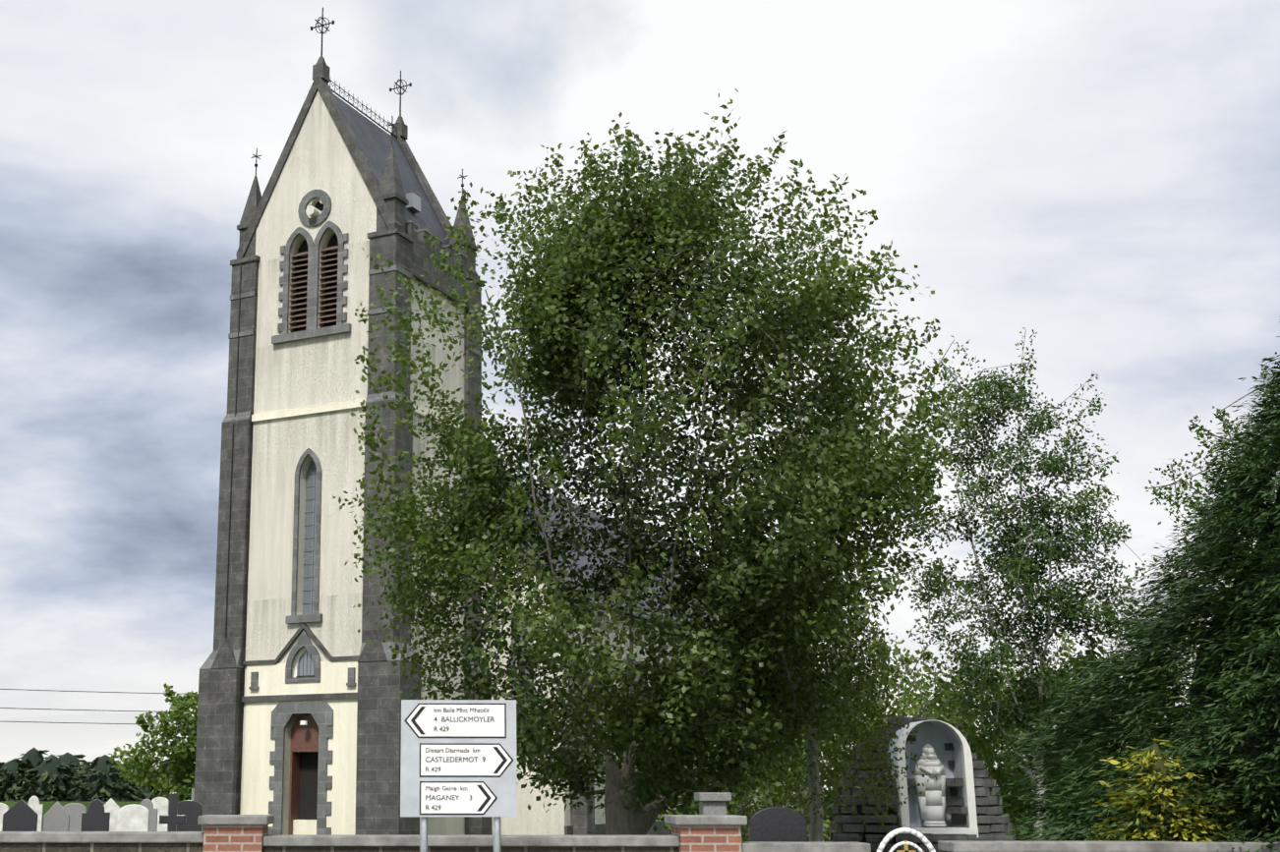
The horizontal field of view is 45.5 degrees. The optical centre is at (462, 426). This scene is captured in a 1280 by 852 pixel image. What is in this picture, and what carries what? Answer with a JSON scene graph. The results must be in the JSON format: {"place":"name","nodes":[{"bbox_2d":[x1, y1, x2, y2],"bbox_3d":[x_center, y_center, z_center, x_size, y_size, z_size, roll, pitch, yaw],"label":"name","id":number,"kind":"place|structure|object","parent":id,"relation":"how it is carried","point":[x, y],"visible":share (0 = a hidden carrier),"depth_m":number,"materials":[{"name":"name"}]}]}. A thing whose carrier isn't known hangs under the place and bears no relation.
{"place":"outdoors","nodes":[
{"label":"outdoors","id":0,"kind":"place"},
{"bbox_2d":[0,758,20,802],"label":"cypress","id":1,"kind":"object","parent":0,"point":[11,766],"visible":0.29,"depth_m":113.03,"materials":[{"name":"green plant"}]},
{"bbox_2d":[19,748,44,786],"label":"cypress","id":2,"kind":"object","parent":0,"point":[33,756],"visible":0.27,"depth_m":113.91,"materials":[{"name":"green plant"}]},
{"bbox_2d":[26,755,71,802],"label":"cypress","id":3,"kind":"object","parent":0,"point":[52,765],"visible":0.42,"depth_m":109.98,"materials":[{"name":"green plant"}]},
{"bbox_2d":[58,753,80,768],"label":"cypress","id":4,"kind":"object","parent":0,"point":[67,758],"visible":0.21,"depth_m":116.55,"materials":[{"name":"green plant"}]},
{"bbox_2d":[71,765,87,781],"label":"cypress","id":5,"kind":"object","parent":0,"point":[76,776],"visible":0.08,"depth_m":113.51,"materials":[{"name":"green plant"}]},
{"bbox_2d":[72,755,129,802],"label":"cypress","id":6,"kind":"object","parent":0,"point":[100,763],"visible":0.35,"depth_m":108.45,"materials":[{"name":"green plant"}]},
{"bbox_2d":[128,764,155,801],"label":"cypress","id":7,"kind":"object","parent":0,"point":[144,786],"visible":0.02,"depth_m":112.90,"materials":[{"name":"green plant"}]},
{"bbox_2d":[129,690,194,802],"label":"tree branches","id":8,"kind":"object","parent":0,"point":[172,760],"visible":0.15,"depth_m":71.62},
{"bbox_2d":[239,89,464,835],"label":"church tower walls","id":9,"kind":"structure","parent":0,"point":[311,373],"depth_m":46.77,"materials":[{"name":"beige paint"}]},
{"bbox_2d":[293,647,309,725],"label":"white church joinery","id":10,"kind":"object","parent":9,"relation":"in","point":[303,723],"visible":0.5,"depth_m":45.12,"materials":[{"name":"white wood"}]},
{"bbox_2d":[288,713,318,834],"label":"door frame","id":11,"kind":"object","parent":9,"relation":"in","point":[304,738],"visible":0.54,"depth_m":44.71,"materials":[{"name":"brown wood"}]},
{"bbox_2d":[289,245,338,332],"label":"louvers","id":12,"kind":"object","parent":9,"relation":"in","point":[322,288],"visible":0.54,"depth_m":47.80,"materials":[{"name":"brown wood"}]},
{"bbox_2d":[294,201,338,819],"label":"dark church interiors","id":13,"kind":"object","parent":9,"relation":"in","point":[308,792],"visible":0.08,"depth_m":45.05,"materials":[{"name":"black"}]},
{"bbox_2d":[241,399,460,834],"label":"wall","id":14,"kind":"structure","parent":9,"relation":"attached to","point":[259,770],"depth_m":44.54,"materials":[{"name":"beige paint"}]},
{"bbox_2d":[296,192,603,759],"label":"window","id":15,"kind":"structure","parent":9,"relation":"in","point":[414,200],"depth_m":46.15,"materials":[{"name":"grey glass"}]},
{"bbox_2d":[298,464,603,726],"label":"church glazing bars","id":16,"kind":"object","parent":15,"relation":"attached to","point":[313,551],"visible":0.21,"depth_m":45.94,"materials":[{"name":"grey metal"}]},
{"bbox_2d":[199,189,743,835],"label":"church stone dressings","id":17,"kind":"structure","parent":9,"relation":"attached to","point":[284,713],"depth_m":45.75,"materials":[{"name":"grey stone"}]},
{"bbox_2d":[193,56,811,835],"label":"church limestone buttresses","id":18,"kind":"structure","parent":9,"relation":"attached to","point":[396,239],"depth_m":46.07,"materials":[{"name":"grey stone"}]},
{"bbox_2d":[334,94,726,637],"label":"church slate roofs","id":19,"kind":"structure","parent":9,"relation":"on","point":[374,140],"depth_m":51.75,"materials":[{"name":"grey stone"}]},
{"bbox_2d":[225,6,689,638],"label":"church ironwork","id":20,"kind":"object","parent":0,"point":[400,80],"visible":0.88,"depth_m":49.97,"materials":[{"name":"grey metal"}]},
{"bbox_2d":[481,540,796,835],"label":"church nave walls","id":21,"kind":"structure","parent":0,"point":[538,820],"depth_m":46.48,"materials":[{"name":"beige paint"}]},
{"bbox_2d":[0,0,1279,791],"label":"sky","id":22,"kind":"structure","parent":0,"point":[1100,179],"materials":[{"name":"grey"}]},
{"bbox_2d":[665,725,795,831],"bbox_3d":[6.629,8.823,38.888,4.939,4.601,4.420,0,-14,-1],"label":"shrub trunk and limbs","id":23,"kind":"object","parent":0,"point":[734,798],"depth_m":38.60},
{"bbox_2d":[696,728,849,842],"bbox_3d":[7.587,7.736,35.179,5.013,5.001,5.984,0,-14,-1],"label":"shrub trunk and limbs","id":24,"kind":"object","parent":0,"point":[758,797],"visible":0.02,"depth_m":34.74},
{"bbox_2d":[742,604,871,842],"bbox_3d":[5.320,4.982,24.151,2.298,5.172,2.366,0,-14,-1],"label":"weeping birch trunk and limbs","id":25,"kind":"object","parent":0,"point":[816,830],"visible":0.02,"depth_m":23.74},
{"bbox_2d":[797,614,949,804],"bbox_3d":[11.489,7.961,39.469,6.314,6.699,6.181,0,-14,-1],"label":"shrub trunk and limbs","id":26,"kind":"object","parent":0,"point":[897,686],"visible":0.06,"depth_m":38.32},
{"bbox_2d":[881,650,1047,832],"bbox_3d":[10.711,7.217,32.521,4.392,4.882,5.172,0,-14,-1],"label":"shrub trunk and limbs","id":27,"kind":"object","parent":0,"point":[977,755],"visible":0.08,"depth_m":32.70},
{"bbox_2d":[807,792,1139,842],"bbox_3d":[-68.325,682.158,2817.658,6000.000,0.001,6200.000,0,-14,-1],"label":"ground grass","id":28,"kind":"structure","parent":0,"point":[835,796],"depth_m":75.97,"materials":[{"name":"green plant"}]},
{"bbox_2d":[0,759,33,802],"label":"cypress","id":29,"kind":"object","parent":28,"relation":"on","point":[9,790],"visible":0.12,"depth_m":112.14,"materials":[{"name":"green plant"}]},
{"bbox_2d":[3,750,50,797],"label":"cypress","id":30,"kind":"object","parent":28,"relation":"on","point":[28,760],"visible":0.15,"depth_m":113.14,"materials":[{"name":"green plant"}]},
{"bbox_2d":[9,754,76,802],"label":"cypress","id":31,"kind":"object","parent":28,"relation":"on","point":[29,780],"visible":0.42,"depth_m":109.59,"materials":[{"name":"green plant"}]},
{"bbox_2d":[65,755,86,767],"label":"cypress","id":32,"kind":"object","parent":28,"relation":"on","point":[79,757],"visible":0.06,"depth_m":117.37,"materials":[{"name":"green plant"}]},
{"bbox_2d":[70,766,83,786],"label":"cypress","id":33,"kind":"object","parent":28,"relation":"on","point":[74,769],"visible":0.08,"depth_m":113.43,"materials":[{"name":"green plant"}]},
{"bbox_2d":[0,802,178,831],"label":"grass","id":34,"kind":"structure","parent":28,"relation":"on","point":[47,806],"depth_m":59.66,"materials":[{"name":"green plant"}]},
{"bbox_2d":[0,689,186,725],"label":"power lines","id":35,"kind":"object","parent":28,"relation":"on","point":[79,710],"visible":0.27,"depth_m":82.75,"materials":[{"name":"metal"}]},
{"bbox_2d":[59,755,142,802],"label":"shrub","id":36,"kind":"object","parent":28,"relation":"on","point":[133,796],"visible":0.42,"depth_m":108.42,"materials":[{"name":"green plant"}]},
{"bbox_2d":[124,760,160,802],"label":"cypress","id":37,"kind":"object","parent":28,"relation":"on","point":[147,795],"visible":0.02,"depth_m":112.36,"materials":[{"name":"green plant"}]},
{"bbox_2d":[108,683,198,802],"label":"tree foliage","id":38,"kind":"object","parent":28,"relation":"on","point":[145,762],"visible":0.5,"depth_m":71.39,"materials":[{"name":"green plant"}]},
{"bbox_2d":[152,759,180,798],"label":"cypress","id":39,"kind":"object","parent":28,"relation":"on","point":[157,792],"visible":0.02,"depth_m":113.37,"materials":[{"name":"green plant"}]},
{"bbox_2d":[419,816,501,851],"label":"sign posts","id":40,"kind":"object","parent":28,"relation":"on","point":[496,837],"depth_m":12.75,"materials":[{"name":"metal"}]},
{"bbox_2d":[400,699,517,816],"bbox_3d":[-0.037,2.836,12.884,0.988,0.974,0.050,0,-14,-1],"label":"sign board","id":41,"kind":"object","parent":40,"relation":"attached to","point":[503,787],"visible":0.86,"depth_m":12.84,"materials":[{"name":"white metal"}]},
{"bbox_2d":[425,786,466,792],"bbox_3d":[-0.137,3.076,12.789,0.350,0.048,0.003,0,-14,-1],"label":"sign lettering","id":42,"kind":"object","parent":41,"relation":"attached to","point":[445,788],"visible":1,"depth_m":12.79},
{"bbox_2d":[425,795,471,800],"bbox_3d":[-0.117,3.146,12.773,0.389,0.042,0.003,0,-14,-1],"label":"sign lettering","id":43,"kind":"object","parent":41,"relation":"attached to","point":[443,798],"visible":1,"depth_m":12.77},
{"bbox_2d":[425,748,478,753],"bbox_3d":[-0.084,2.765,12.866,0.461,0.036,0.003,0,-14,-1],"label":"sign lettering","id":44,"kind":"object","parent":41,"relation":"attached to","point":[451,751],"visible":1,"depth_m":12.86},
{"bbox_2d":[425,756,485,761],"bbox_3d":[-0.062,2.840,12.848,0.507,0.042,0.003,0,-14,-1],"label":"sign lettering","id":45,"kind":"object","parent":41,"relation":"attached to","point":[455,759],"visible":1,"depth_m":12.85},
{"bbox_2d":[404,703,513,814],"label":"road sign borders chevrons","id":46,"kind":"object","parent":41,"relation":"attached to","point":[499,767],"visible":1,"depth_m":12.88,"materials":[{"name":"black paint"}]},
{"bbox_2d":[407,704,511,814],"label":"direction signs","id":47,"kind":"object","parent":41,"relation":"attached to","point":[462,803],"visible":1,"depth_m":12.86,"materials":[{"name":"white metal"}]},
{"bbox_2d":[435,707,488,712],"bbox_3d":[-0.007,2.438,12.947,0.477,0.036,0.003,0,-14,-1],"label":"sign lettering","id":48,"kind":"object","parent":41,"relation":"attached to","point":[460,709],"visible":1,"depth_m":12.95},
{"bbox_2d":[433,716,494,721],"bbox_3d":[0.011,2.513,12.929,0.520,0.042,0.003,0,-14,-1],"label":"sign lettering","id":49,"kind":"object","parent":41,"relation":"attached to","point":[436,720],"visible":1,"depth_m":12.93},
{"bbox_2d":[202,824,742,851],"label":"brick pillars","id":50,"kind":"structure","parent":28,"relation":"on","point":[249,839],"depth_m":13.68,"materials":[{"name":"red brick"}]},
{"bbox_2d":[197,814,747,825],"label":"pier caps","id":51,"kind":"object","parent":50,"relation":"on","point":[705,820],"visible":1,"depth_m":13.69,"materials":[{"name":"concrete"}]},
{"bbox_2d":[694,792,731,814],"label":"stone pillar","id":52,"kind":"structure","parent":51,"relation":"on","point":[712,803],"depth_m":17.73,"materials":[{"name":"grey stone"}]},
{"bbox_2d":[0,842,946,851],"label":"roadside stone wall","id":53,"kind":"structure","parent":28,"relation":"on","point":[89,847],"depth_m":13.76,"materials":[{"name":"grey stone"}]},
{"bbox_2d":[0,831,1279,851],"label":"wall coping","id":54,"kind":"object","parent":53,"relation":"on","point":[488,841],"depth_m":13.70,"materials":[{"name":"concrete"}]},
{"bbox_2d":[876,827,935,851],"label":"white graveyard gate","id":55,"kind":"structure","parent":53,"relation":"attached to","point":[894,833],"depth_m":13.79,"materials":[{"name":"metal"}]},
{"bbox_2d":[896,840,916,851],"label":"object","id":56,"kind":"object","parent":55,"relation":"attached to","point":[905,847],"visible":1,"depth_m":13.78,"materials":[{"name":"gold metal"}]},
{"bbox_2d":[431,220,911,835],"bbox_3d":[3.169,1.688,22.084,7.300,10.742,5.951,0,-14,-1],"label":"tree trunk and limbs","id":57,"kind":"object","parent":28,"relation":"on","point":[620,820],"visible":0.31,"depth_m":21.12,"materials":[{"name":"brown plant"}]},
{"bbox_2d":[332,88,985,835],"bbox_3d":[2.676,0.619,22.485,9.215,10.558,8.670,0,-14,-1],"label":"tree foliage","id":58,"kind":"object","parent":57,"relation":"on","point":[590,258],"visible":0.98,"depth_m":20.96,"materials":[{"name":"green plant"}]},
{"bbox_2d":[635,698,810,841],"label":"shrub foliage","id":59,"kind":"object","parent":28,"relation":"on","point":[694,809],"visible":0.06,"depth_m":38.87,"materials":[{"name":"green plant"}]},
{"bbox_2d":[682,679,887,842],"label":"shrub foliage","id":60,"kind":"object","parent":28,"relation":"on","point":[825,825],"visible":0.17,"depth_m":33.95,"materials":[{"name":"green plant"}]},
{"bbox_2d":[677,577,936,839],"bbox_3d":[5.224,4.483,24.532,4.114,4.362,4.028,0,-14,-1],"label":"bush","id":61,"kind":"object","parent":28,"relation":"on","point":[861,737],"visible":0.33,"depth_m":23.53,"materials":[{"name":"green plant"}]},
{"bbox_2d":[759,598,1027,831],"bbox_3d":[11.314,7.906,39.434,7.079,6.830,7.420,0,-14,-1],"label":"shrub foliage","id":62,"kind":"object","parent":28,"relation":"on","point":[891,682],"visible":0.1,"depth_m":38.86,"materials":[{"name":"green plant"}]},
{"bbox_2d":[825,716,1015,851],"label":"stone grotto","id":63,"kind":"object","parent":28,"relation":"on","point":[990,816],"visible":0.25,"depth_m":25.59,"materials":[{"name":"grey stone"}]},
{"bbox_2d":[887,720,966,827],"bbox_3d":[7.936,5.984,25.675,1.260,1.910,0.550,0,-14,-1],"label":"grotto niche","id":64,"kind":"object","parent":63,"relation":"attached to","point":[915,802],"visible":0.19,"depth_m":25.91,"materials":[{"name":"grey stone"}]},
{"bbox_2d":[914,744,946,827],"bbox_3d":[7.957,6.107,25.588,0.530,1.390,0.427,0,-14,-1],"label":"grotto statue","id":65,"kind":"object","parent":64,"relation":"in","point":[940,780],"depth_m":25.52,"materials":[{"name":"white stone"}]},
{"bbox_2d":[895,719,978,837],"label":"niche arch","id":66,"kind":"structure","parent":63,"relation":"attached to","point":[968,787],"depth_m":25.29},
{"bbox_2d":[904,720,968,827],"bbox_3d":[7.943,5.858,25.390,1.000,1.780,0.005,0,-14,-1],"label":"grotto glass pane","id":67,"kind":"object","parent":66,"relation":"in","point":[935,776],"visible":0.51,"depth_m":25.38,"materials":[{"name":"clear glass"}]},
{"bbox_2d":[857,640,1087,841],"bbox_3d":[10.706,7.135,32.470,5.350,5.093,5.562,0,-14,-1],"label":"shrub foliage","id":68,"kind":"object","parent":28,"relation":"on","point":[939,697],"visible":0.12,"depth_m":32.19,"materials":[{"name":"green plant"}]},
{"bbox_2d":[905,329,1141,837],"bbox_3d":[11.305,3.474,30.187,4.165,10.923,4.309,-11,-17,38],"label":"birch trunk and limbs","id":69,"kind":"object","parent":28,"relation":"on","point":[1040,689],"visible":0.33,"depth_m":29.78,"materials":[{"name":"grey plant"}]},
{"bbox_2d":[901,327,1149,774],"bbox_3d":[11.219,2.486,30.488,4.709,8.973,4.570,-11,-18,39],"label":"tree foliage","id":70,"kind":"object","parent":69,"relation":"attached to","point":[1002,567],"visible":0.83,"depth_m":29.80,"materials":[{"name":"green plant"}]},
{"bbox_2d":[921,640,1165,834],"bbox_3d":[13.818,7.965,37.378,6.461,5.737,6.035,0,-14,-1],"label":"shrub foliage","id":71,"kind":"object","parent":28,"relation":"on","point":[1001,672],"visible":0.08,"depth_m":38.26,"materials":[{"name":"green plant"}]},
{"bbox_2d":[947,605,1190,841],"bbox_3d":[12.603,6.506,31.510,6.318,5.166,6.661,0,-14,-1],"label":"shrub foliage","id":72,"kind":"object","parent":28,"relation":"on","point":[996,758],"visible":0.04,"depth_m":30.64,"materials":[{"name":"green plant"}]},
{"bbox_2d":[1017,619,1212,841],"bbox_3d":[15.729,7.347,34.653,6.496,5.783,6.984,0,-14,-1],"label":"shrub foliage","id":73,"kind":"object","parent":28,"relation":"on","point":[1066,654],"visible":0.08,"depth_m":34.92,"materials":[{"name":"green plant"}]},
{"bbox_2d":[992,321,1279,851],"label":"cypress","id":74,"kind":"object","parent":28,"relation":"on","point":[1215,550],"visible":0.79,"depth_m":15.64,"materials":[{"name":"green plant"}]},
{"bbox_2d":[1182,486,1279,841],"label":"cypress","id":75,"kind":"object","parent":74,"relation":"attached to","point":[1271,730],"visible":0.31,"depth_m":15.12,"materials":[{"name":"green plant"}]},
{"bbox_2d":[1085,739,1242,842],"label":"golden shrub","id":76,"kind":"object","parent":28,"relation":"on","point":[1200,823],"visible":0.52,"depth_m":14.20,"materials":[{"name":"plant"}]},
{"bbox_2d":[1148,369,1275,576],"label":"branches","id":77,"kind":"object","parent":28,"relation":"on","point":[1174,483],"visible":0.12,"depth_m":30.24,"materials":[{"name":"brown plant"}]},
{"bbox_2d":[1144,361,1279,654],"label":"tree foliage","id":78,"kind":"object","parent":77,"relation":"attached to","point":[1185,487],"visible":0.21,"depth_m":30.46,"materials":[{"name":"green plant"}]},
{"bbox_2d":[924,657,1113,836],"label":"tree branches","id":79,"kind":"object","parent":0,"point":[991,713],"visible":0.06,"depth_m":38.15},
{"bbox_2d":[950,609,1174,841],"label":"tree branches","id":80,"kind":"object","parent":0,"point":[999,763],"depth_m":30.85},
{"bbox_2d":[1038,634,1195,766],"bbox_3d":[15.686,7.278,34.603,6.109,5.617,6.015,0,-14,-1],"label":"shrub trunk and limbs","id":81,"kind":"object","parent":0,"point":[1069,652],"depth_m":34.83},
{"bbox_2d":[1142,737,1188,841],"bbox_3d":[6.682,3.987,14.297,0.684,2.050,0.697,0,-14,-1],"label":"conifer","id":82,"kind":"object","parent":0,"point":[1159,767],"visible":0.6,"depth_m":14.30,"materials":[{"name":"plant"}]},
{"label":"headstone plinths","id":83,"kind":"object","parent":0,"visible":0},
{"bbox_2d":[0,796,169,831],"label":"gravestones","id":84,"kind":"object","parent":83,"relation":"on","point":[132,818],"visible":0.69,"depth_m":43.20,"materials":[{"name":"white stone"}]},
{"bbox_2d":[1,788,807,842],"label":"gravestones","id":85,"kind":"object","parent":83,"relation":"on","point":[778,824],"depth_m":34.46,"materials":[{"name":"black stone"}]}
]}

